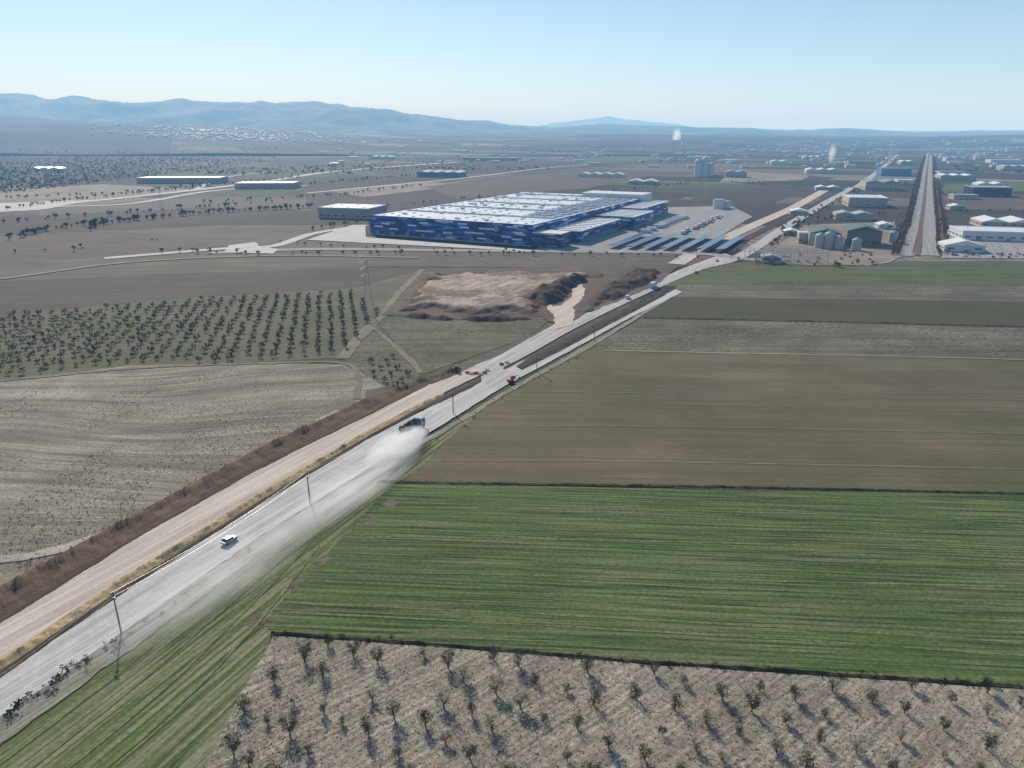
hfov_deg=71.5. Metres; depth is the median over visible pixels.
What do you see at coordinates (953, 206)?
farm shed
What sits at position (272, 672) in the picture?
olive tree
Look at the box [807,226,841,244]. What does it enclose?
industrial hall
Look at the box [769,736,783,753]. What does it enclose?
olive tree
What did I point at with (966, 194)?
roof
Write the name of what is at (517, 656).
olive tree
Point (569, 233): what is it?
office windows
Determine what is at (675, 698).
olive tree
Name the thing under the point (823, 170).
farm shed
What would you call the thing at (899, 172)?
walls
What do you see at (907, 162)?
walls
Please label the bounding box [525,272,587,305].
earth heap
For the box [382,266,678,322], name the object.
disturbed soil
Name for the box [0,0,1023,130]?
sky
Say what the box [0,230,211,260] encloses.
field
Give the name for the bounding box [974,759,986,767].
olive tree
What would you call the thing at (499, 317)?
earth heap
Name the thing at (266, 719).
olive tree
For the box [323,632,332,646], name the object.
olive tree
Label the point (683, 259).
dirt road
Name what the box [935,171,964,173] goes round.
farm shed
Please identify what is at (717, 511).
tramline
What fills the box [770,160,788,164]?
farm shed
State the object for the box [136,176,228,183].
farm shed
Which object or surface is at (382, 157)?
farm shed
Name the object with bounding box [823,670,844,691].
olive tree
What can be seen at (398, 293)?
dirt track
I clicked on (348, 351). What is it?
dirt track
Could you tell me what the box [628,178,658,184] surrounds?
farm shed
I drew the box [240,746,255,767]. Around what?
olive tree
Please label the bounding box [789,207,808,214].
farm shed
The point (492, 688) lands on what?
olive tree
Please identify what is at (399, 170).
field
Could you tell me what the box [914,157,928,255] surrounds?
avenue verge
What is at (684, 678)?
olive tree
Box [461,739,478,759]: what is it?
olive tree
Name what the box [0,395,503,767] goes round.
grass verge
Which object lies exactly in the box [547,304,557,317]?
dirt track
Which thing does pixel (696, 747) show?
olive tree
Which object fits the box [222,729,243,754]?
olive tree
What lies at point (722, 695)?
olive tree
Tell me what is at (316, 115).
hills
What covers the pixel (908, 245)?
avenue road
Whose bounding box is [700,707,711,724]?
olive tree
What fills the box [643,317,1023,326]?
field bank
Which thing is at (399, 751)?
olive tree
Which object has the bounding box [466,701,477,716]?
olive tree
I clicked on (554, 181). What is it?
field
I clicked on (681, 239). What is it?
solar carport
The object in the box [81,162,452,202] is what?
dirt road
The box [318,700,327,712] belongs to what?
olive tree
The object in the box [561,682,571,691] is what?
olive tree
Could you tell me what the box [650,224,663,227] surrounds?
semi trailer
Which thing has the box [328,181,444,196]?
field
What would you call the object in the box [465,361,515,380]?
plastic road barriers
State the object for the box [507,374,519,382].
excavator
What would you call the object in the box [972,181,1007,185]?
farm shed
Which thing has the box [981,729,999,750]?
olive tree
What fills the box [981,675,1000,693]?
olive tree
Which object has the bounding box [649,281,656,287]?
box truck
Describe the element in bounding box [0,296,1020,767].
weed tufts
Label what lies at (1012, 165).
roof
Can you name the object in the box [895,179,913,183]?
farm shed
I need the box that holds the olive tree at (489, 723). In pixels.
[483,712,499,730]
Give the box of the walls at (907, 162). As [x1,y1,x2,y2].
[897,161,914,164]
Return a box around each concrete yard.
[308,225,534,250]
[535,206,751,252]
[773,222,900,265]
[942,229,1023,258]
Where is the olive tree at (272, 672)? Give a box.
[264,663,279,681]
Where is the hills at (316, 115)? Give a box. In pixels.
[0,93,1023,136]
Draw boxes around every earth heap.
[401,312,531,321]
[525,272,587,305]
[583,268,661,311]
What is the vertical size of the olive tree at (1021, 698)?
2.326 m
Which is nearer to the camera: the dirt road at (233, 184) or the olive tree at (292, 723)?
the olive tree at (292, 723)
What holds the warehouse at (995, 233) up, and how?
on the ground at (670, 175)
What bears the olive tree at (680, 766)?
on the orchard ground at (609, 683)
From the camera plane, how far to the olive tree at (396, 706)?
127.82 m
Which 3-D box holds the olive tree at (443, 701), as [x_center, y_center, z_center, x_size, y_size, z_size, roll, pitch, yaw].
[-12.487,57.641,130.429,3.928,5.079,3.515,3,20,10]
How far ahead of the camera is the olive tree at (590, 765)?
115.63 m
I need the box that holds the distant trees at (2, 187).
[0,124,1022,191]
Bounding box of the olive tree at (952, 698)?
[946,689,958,702]
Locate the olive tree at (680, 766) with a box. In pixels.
[675,760,684,767]
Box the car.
[220,535,237,544]
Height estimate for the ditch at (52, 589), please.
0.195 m
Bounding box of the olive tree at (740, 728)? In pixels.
[734,722,744,733]
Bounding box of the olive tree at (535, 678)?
[529,670,540,684]
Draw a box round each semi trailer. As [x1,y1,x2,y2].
[637,229,651,232]
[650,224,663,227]
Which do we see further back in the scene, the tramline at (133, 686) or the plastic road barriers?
the plastic road barriers
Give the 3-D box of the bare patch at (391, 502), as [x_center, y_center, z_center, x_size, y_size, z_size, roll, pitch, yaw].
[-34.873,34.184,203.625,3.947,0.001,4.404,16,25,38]
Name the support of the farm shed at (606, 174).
on the ground at (670, 175)
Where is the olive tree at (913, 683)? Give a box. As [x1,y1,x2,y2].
[907,675,918,688]
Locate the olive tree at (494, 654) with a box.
[487,645,498,660]
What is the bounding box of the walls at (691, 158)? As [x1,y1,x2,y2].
[686,157,709,160]
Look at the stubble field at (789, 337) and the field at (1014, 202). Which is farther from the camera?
the field at (1014, 202)
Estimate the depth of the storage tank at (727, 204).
1004.96 m
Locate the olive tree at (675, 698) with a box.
[670,690,682,709]
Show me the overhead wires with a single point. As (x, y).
(242, 516)
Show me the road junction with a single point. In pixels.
(497, 379)
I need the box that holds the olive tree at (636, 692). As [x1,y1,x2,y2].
[627,680,645,700]
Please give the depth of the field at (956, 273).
535.33 m
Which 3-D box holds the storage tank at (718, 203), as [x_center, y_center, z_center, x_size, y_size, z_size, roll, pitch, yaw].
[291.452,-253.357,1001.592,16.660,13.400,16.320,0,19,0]
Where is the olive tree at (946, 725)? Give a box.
[939,716,953,730]
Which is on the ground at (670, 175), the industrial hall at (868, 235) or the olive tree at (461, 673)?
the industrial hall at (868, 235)
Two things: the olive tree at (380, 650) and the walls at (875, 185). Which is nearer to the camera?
the olive tree at (380, 650)
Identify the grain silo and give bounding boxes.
[694,158,701,176]
[701,157,708,176]
[708,162,714,176]
[814,232,824,247]
[823,231,835,248]
[833,235,844,249]
[851,237,861,250]
[888,230,898,242]
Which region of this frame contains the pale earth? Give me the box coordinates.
[553,304,574,328]
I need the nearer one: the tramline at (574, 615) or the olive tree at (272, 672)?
the olive tree at (272, 672)
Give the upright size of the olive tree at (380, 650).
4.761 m
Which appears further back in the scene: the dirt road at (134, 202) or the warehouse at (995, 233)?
the dirt road at (134, 202)
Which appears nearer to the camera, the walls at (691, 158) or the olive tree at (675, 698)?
the olive tree at (675, 698)
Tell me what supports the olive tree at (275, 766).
on the orchard ground at (609, 683)
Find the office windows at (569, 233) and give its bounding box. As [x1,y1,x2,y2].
[533,233,569,245]
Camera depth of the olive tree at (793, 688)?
132.32 m
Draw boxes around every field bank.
[270,631,1023,687]
[377,480,1023,493]
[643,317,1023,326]
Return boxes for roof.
[419,169,465,172]
[463,157,521,157]
[726,170,746,171]
[797,230,807,233]
[842,194,887,198]
[861,178,898,182]
[877,167,911,168]
[949,193,978,195]
[964,185,1012,187]
[997,164,1023,166]
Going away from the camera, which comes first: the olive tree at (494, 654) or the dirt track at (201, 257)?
the olive tree at (494, 654)
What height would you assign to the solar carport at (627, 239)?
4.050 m
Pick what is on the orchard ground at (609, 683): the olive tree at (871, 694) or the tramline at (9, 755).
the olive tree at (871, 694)
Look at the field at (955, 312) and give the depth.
426.16 m
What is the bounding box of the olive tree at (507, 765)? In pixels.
[500,759,519,767]
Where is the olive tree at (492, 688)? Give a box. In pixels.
[485,672,504,692]
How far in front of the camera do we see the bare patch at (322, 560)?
176.35 m
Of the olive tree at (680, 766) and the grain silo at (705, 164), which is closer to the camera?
the olive tree at (680, 766)
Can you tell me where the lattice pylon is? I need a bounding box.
[359,259,375,318]
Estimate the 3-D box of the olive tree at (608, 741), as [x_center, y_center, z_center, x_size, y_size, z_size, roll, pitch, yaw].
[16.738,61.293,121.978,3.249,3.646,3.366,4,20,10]
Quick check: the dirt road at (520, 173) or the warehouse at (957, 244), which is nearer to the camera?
the warehouse at (957, 244)
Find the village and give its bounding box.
[81,123,1020,167]
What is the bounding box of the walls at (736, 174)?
[725,171,746,177]
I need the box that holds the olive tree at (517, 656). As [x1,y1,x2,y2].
[511,648,525,666]
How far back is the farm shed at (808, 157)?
2969.80 m
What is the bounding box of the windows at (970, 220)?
[970,220,1023,225]
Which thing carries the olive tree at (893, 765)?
on the orchard ground at (609, 683)
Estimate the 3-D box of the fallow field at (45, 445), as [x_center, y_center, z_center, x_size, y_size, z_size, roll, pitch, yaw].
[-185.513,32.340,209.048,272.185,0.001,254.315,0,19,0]
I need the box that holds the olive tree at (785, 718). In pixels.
[780,707,792,723]
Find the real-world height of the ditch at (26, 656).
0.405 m
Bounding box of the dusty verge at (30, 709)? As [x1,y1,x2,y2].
[0,297,671,743]
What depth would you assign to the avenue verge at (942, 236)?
907.73 m
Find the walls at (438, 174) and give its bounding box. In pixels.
[416,172,465,177]
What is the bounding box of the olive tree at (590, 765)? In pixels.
[582,757,604,767]
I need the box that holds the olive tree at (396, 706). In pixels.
[385,698,401,718]
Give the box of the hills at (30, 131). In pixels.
[0,115,1023,155]
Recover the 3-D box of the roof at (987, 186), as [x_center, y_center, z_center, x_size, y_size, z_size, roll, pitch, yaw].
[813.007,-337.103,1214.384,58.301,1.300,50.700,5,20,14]
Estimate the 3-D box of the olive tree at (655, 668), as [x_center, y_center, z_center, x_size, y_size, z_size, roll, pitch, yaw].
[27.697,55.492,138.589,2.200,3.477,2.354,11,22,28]
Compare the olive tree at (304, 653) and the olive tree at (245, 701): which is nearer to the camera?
the olive tree at (245, 701)
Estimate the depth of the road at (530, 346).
440.03 m
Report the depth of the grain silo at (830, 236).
649.97 m
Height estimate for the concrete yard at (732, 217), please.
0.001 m
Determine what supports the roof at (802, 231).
on the walls at (803, 237)
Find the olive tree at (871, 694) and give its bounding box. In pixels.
[865,686,881,704]
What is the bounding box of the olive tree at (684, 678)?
[680,673,688,683]
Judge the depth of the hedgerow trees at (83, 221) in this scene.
989.33 m
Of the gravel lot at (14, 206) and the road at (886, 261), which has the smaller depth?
the road at (886, 261)
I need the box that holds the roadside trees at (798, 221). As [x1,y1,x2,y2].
[159,188,901,267]
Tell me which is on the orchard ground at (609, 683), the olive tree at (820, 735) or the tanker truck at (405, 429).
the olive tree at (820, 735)
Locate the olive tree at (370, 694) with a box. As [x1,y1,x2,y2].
[366,688,378,700]
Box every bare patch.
[243,610,267,627]
[286,576,304,590]
[311,556,331,565]
[362,515,378,525]
[381,498,397,506]
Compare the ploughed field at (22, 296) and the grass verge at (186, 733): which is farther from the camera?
the ploughed field at (22, 296)
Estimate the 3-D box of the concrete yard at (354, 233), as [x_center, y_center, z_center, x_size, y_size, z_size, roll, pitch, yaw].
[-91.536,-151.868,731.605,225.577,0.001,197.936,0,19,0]
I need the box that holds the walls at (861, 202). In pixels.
[841,195,887,207]
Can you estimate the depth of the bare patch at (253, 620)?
154.58 m
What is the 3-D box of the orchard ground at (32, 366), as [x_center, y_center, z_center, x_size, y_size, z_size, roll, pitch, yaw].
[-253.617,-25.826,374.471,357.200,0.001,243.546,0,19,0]
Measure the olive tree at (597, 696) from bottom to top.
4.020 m
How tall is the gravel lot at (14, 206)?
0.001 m
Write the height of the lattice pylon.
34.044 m
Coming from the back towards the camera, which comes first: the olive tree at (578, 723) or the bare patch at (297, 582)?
the bare patch at (297, 582)
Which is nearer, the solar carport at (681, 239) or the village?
the solar carport at (681, 239)
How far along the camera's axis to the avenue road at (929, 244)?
827.69 m
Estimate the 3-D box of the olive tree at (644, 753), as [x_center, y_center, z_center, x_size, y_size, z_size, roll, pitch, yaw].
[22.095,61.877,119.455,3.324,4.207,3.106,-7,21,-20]
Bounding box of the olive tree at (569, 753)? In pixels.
[561,749,572,760]
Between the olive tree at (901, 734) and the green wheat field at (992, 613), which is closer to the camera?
the olive tree at (901, 734)
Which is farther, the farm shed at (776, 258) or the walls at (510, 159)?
the walls at (510, 159)
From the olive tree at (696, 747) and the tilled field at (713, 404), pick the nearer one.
the olive tree at (696, 747)
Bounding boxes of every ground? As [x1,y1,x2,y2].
[0,153,1023,688]
[0,288,380,379]
[205,636,1023,767]
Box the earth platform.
[399,270,603,314]
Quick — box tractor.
[453,365,460,371]
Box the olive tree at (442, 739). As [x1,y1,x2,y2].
[437,728,451,742]
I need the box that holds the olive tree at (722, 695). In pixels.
[714,682,731,700]
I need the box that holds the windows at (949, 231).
[949,231,1023,238]
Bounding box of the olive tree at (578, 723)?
[570,714,585,728]
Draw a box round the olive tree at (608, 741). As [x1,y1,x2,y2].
[601,729,616,748]
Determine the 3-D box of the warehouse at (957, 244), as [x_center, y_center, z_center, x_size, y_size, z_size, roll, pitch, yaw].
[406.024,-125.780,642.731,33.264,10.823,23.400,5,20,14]
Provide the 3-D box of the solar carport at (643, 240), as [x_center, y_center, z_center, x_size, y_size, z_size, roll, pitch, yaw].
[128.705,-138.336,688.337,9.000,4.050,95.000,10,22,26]
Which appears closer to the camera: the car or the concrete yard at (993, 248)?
the car
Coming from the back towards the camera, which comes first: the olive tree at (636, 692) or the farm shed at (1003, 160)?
the farm shed at (1003, 160)
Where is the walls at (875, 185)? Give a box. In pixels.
[859,180,899,190]
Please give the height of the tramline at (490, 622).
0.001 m
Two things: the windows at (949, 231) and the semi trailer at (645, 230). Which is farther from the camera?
the semi trailer at (645, 230)
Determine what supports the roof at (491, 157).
on the walls at (510, 159)
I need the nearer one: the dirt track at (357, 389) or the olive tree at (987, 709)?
the olive tree at (987, 709)
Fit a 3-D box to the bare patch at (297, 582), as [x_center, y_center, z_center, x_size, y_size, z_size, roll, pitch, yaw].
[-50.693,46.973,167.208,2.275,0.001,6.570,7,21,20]
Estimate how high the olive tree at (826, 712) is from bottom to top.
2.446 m
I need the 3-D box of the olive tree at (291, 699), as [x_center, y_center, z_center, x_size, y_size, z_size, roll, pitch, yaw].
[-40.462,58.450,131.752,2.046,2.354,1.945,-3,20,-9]
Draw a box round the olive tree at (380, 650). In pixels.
[370,645,384,663]
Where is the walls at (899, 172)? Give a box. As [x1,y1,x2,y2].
[876,168,911,175]
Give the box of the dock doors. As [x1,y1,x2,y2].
[376,210,667,243]
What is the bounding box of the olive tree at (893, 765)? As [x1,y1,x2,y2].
[884,755,900,767]
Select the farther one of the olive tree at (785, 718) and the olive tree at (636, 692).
the olive tree at (636, 692)
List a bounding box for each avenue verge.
[899,155,925,249]
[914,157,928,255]
[932,157,945,254]
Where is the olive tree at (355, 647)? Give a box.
[343,637,361,654]
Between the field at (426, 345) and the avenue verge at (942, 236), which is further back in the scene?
the avenue verge at (942, 236)
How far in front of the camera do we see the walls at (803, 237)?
682.66 m
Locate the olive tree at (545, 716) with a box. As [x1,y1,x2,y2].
[538,712,549,721]
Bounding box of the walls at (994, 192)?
[963,186,1012,196]
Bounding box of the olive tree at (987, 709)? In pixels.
[983,703,992,715]
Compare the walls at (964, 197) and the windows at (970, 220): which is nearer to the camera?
the windows at (970, 220)
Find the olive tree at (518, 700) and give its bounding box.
[511,688,530,707]
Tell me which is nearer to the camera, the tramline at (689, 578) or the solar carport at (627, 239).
the tramline at (689, 578)
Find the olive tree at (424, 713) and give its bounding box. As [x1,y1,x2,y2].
[417,708,433,726]
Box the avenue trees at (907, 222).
[891,155,949,254]
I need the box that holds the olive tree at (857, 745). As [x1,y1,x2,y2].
[850,739,864,752]
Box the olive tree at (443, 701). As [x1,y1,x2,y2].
[436,686,453,707]
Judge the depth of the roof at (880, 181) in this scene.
1337.24 m
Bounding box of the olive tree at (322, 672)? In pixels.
[315,659,329,677]
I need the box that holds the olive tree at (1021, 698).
[1015,695,1023,704]
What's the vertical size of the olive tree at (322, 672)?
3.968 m
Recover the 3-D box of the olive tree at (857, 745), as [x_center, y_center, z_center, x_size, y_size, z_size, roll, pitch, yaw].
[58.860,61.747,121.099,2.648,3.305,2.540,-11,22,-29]
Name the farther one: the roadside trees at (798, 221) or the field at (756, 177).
the field at (756, 177)
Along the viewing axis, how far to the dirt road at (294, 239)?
660.58 m
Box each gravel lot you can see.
[0,200,91,211]
[224,242,276,253]
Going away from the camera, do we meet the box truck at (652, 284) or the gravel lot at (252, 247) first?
the box truck at (652, 284)
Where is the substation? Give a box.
[744,248,829,263]
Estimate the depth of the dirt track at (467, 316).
411.42 m
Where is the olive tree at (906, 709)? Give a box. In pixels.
[899,698,911,712]
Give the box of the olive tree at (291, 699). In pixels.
[289,693,296,703]
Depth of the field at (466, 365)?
332.20 m
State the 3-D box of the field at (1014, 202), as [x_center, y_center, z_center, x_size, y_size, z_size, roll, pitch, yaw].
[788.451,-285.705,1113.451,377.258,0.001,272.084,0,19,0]
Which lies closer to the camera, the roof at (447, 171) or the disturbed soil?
the disturbed soil
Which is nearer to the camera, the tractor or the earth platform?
the tractor
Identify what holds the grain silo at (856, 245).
on the ground at (670, 175)
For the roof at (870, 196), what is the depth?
1046.59 m
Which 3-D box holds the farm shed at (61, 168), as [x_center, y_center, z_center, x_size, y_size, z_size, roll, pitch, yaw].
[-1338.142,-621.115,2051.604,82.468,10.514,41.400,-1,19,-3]
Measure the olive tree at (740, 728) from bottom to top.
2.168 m
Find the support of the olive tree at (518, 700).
on the orchard ground at (609, 683)
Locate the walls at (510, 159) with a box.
[463,158,521,160]
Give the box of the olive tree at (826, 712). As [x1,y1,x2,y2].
[820,707,829,717]
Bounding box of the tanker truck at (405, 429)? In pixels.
[397,416,425,438]
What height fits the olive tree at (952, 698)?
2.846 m
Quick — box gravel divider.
[0,392,443,669]
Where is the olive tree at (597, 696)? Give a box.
[586,685,602,705]
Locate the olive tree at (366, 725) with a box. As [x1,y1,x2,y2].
[360,712,374,735]
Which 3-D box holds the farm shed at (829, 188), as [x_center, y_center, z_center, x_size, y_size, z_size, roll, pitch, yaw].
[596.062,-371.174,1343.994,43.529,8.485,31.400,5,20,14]
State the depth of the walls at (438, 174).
1734.10 m
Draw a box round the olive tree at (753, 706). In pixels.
[745,689,764,711]
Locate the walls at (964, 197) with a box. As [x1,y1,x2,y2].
[948,194,978,199]
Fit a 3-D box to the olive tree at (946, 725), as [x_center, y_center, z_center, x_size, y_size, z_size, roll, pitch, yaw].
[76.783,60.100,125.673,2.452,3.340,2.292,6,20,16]
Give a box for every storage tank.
[713,199,724,208]
[725,200,730,207]
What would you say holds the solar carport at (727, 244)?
on the ground at (670, 175)
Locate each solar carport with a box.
[607,233,646,248]
[626,233,663,246]
[643,234,678,248]
[662,234,695,248]
[679,235,710,249]
[697,235,728,251]
[716,236,744,248]
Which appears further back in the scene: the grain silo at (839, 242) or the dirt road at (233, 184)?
the dirt road at (233, 184)
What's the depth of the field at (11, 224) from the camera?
890.55 m
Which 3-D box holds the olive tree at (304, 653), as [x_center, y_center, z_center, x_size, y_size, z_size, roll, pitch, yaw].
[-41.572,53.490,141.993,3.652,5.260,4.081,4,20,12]
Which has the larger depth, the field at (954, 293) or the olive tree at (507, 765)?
the field at (954, 293)
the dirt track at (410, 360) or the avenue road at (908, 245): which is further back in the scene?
the avenue road at (908, 245)
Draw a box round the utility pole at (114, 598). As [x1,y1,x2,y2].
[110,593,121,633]
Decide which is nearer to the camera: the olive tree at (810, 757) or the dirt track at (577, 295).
the olive tree at (810, 757)
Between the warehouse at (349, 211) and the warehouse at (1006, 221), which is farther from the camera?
the warehouse at (349, 211)
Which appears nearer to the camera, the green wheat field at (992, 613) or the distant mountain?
the green wheat field at (992, 613)
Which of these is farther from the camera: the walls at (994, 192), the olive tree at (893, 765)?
the walls at (994, 192)
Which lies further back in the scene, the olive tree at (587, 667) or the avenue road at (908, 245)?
the avenue road at (908, 245)
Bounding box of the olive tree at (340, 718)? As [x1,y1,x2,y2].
[339,714,345,723]
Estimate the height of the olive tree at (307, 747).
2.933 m
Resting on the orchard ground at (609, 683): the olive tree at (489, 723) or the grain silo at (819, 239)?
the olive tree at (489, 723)
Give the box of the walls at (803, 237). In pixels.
[796,232,807,243]
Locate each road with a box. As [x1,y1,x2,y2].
[0,290,680,716]
[3,185,307,209]
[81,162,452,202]
[104,225,367,258]
[208,248,745,259]
[307,164,588,192]
[417,161,712,187]
[477,155,898,370]
[669,190,827,264]
[744,253,921,264]
[901,155,927,255]
[922,155,939,255]
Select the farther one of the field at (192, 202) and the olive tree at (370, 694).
the field at (192, 202)
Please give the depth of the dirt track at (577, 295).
463.84 m
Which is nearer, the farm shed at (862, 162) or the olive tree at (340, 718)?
the olive tree at (340, 718)
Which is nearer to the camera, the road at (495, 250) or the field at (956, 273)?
the field at (956, 273)
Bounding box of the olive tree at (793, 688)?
[787,683,804,700]
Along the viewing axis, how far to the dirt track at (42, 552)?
179.51 m
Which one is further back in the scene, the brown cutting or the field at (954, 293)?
the field at (954, 293)
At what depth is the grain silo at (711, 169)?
1764.43 m
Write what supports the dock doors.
in the distribution warehouse at (550, 220)
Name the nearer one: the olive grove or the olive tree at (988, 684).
the olive tree at (988, 684)
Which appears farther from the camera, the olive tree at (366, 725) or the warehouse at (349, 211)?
the warehouse at (349, 211)
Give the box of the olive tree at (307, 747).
[302,742,314,757]
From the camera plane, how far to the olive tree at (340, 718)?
127.18 m
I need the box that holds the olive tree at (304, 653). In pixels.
[294,640,314,660]
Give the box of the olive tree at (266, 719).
[264,713,271,722]
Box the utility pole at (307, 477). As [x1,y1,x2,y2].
[305,473,311,503]
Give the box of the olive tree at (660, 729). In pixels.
[657,725,668,735]
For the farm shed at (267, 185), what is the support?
on the ground at (670, 175)
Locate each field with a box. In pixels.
[0,184,191,202]
[0,208,300,232]
[0,225,714,280]
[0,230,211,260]
[0,267,419,314]
[0,363,383,585]
[37,197,307,215]
[264,484,1023,684]
[312,196,482,215]
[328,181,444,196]
[344,271,547,386]
[365,322,554,398]
[366,348,1023,494]
[368,165,453,174]
[427,171,650,198]
[565,155,654,163]
[589,317,1023,360]
[630,297,1023,325]
[662,261,1023,286]
[672,285,1023,301]
[690,184,814,207]
[718,172,807,182]
[941,195,1023,209]
[943,182,1023,192]
[946,214,1023,226]
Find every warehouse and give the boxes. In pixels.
[317,203,386,218]
[369,190,668,247]
[938,237,985,252]
[948,225,1023,241]
[969,215,1023,226]
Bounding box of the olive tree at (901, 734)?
[896,724,905,740]
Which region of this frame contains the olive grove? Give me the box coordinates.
[0,289,410,386]
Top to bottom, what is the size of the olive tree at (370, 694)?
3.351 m
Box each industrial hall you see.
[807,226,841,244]
[842,223,882,245]
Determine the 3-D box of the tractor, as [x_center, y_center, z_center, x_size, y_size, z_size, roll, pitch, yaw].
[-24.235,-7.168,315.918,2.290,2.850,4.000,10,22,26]
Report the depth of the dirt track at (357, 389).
320.19 m
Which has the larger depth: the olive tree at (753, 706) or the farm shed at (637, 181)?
the farm shed at (637, 181)
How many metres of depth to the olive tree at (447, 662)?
140.07 m
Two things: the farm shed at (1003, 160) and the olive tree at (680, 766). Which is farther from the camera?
the farm shed at (1003, 160)
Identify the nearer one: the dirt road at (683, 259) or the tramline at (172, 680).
the tramline at (172, 680)
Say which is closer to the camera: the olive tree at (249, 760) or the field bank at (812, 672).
the olive tree at (249, 760)
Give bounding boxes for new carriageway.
[0,253,728,658]
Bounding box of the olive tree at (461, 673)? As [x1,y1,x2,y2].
[456,665,472,682]
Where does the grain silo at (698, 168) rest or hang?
on the ground at (670, 175)
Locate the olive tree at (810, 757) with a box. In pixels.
[799,748,817,767]
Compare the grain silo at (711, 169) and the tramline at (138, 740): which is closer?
the tramline at (138, 740)
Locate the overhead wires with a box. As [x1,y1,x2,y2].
[2,323,596,679]
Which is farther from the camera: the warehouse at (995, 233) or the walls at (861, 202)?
the walls at (861, 202)
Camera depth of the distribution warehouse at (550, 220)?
745.37 m
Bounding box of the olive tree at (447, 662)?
[440,647,455,666]
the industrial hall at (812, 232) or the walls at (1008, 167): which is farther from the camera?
the walls at (1008, 167)
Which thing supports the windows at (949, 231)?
in the warehouse at (995, 233)
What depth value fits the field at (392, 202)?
1114.23 m
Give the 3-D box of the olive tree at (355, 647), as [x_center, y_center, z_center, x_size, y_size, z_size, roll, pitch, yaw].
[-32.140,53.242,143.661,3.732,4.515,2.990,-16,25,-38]
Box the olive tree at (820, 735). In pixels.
[816,727,827,743]
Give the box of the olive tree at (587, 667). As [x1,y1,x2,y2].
[580,652,595,672]
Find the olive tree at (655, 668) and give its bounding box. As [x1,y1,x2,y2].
[649,661,660,673]
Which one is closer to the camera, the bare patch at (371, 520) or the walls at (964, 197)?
the bare patch at (371, 520)
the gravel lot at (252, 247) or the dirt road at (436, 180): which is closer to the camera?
the gravel lot at (252, 247)
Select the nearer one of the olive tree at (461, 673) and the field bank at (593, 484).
the olive tree at (461, 673)
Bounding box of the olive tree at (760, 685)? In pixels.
[755,677,765,690]
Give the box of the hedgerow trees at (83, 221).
[2,152,1023,251]
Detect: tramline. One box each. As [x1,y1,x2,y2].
[0,545,286,763]
[29,545,298,767]
[67,545,308,767]
[103,545,319,767]
[281,611,1023,655]
[297,602,1023,642]
[326,570,1023,586]
[364,536,1023,551]
[392,507,1023,519]
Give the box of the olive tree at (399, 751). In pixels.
[390,741,405,758]
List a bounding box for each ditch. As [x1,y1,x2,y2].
[0,378,480,677]
[0,386,423,622]
[517,292,665,369]
[713,190,843,252]
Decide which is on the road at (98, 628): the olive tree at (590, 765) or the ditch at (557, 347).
the ditch at (557, 347)
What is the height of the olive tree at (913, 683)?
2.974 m
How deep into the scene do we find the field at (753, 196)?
1242.67 m
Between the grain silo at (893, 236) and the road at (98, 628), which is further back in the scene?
the grain silo at (893, 236)
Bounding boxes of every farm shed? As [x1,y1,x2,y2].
[29,166,66,170]
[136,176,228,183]
[234,181,300,188]
[369,155,395,158]
[578,172,624,177]
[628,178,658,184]
[719,159,736,162]
[760,253,780,263]
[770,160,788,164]
[783,228,796,235]
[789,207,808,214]
[802,156,822,158]
[804,167,839,173]
[814,185,840,190]
[832,210,872,220]
[846,160,876,164]
[874,221,893,228]
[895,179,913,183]
[934,173,976,180]
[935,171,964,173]
[942,157,970,160]
[945,203,965,209]
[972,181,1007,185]
[985,159,1021,162]
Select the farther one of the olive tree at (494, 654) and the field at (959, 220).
the field at (959, 220)
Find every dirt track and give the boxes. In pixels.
[0,255,417,278]
[0,361,361,398]
[0,410,338,562]
[2,163,252,170]
[194,172,262,188]
[337,314,386,358]
[370,326,423,372]
[381,269,425,313]
[386,315,545,318]
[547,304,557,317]
[562,284,584,325]
[604,349,1023,359]
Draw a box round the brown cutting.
[0,367,456,619]
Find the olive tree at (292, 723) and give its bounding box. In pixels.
[278,711,300,735]
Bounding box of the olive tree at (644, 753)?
[634,739,652,760]
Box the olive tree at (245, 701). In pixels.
[231,692,252,713]
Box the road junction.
[476,358,514,389]
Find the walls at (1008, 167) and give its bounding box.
[996,166,1023,170]
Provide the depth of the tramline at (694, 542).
184.04 m
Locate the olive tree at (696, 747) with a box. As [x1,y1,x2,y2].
[690,736,704,750]
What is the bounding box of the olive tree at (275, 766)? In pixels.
[264,758,284,767]
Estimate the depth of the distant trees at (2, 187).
2084.17 m
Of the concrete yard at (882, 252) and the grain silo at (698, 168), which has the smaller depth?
the concrete yard at (882, 252)
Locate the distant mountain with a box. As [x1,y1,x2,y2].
[541,116,951,131]
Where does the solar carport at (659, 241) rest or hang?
on the concrete yard at (732, 217)
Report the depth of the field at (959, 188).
1404.38 m

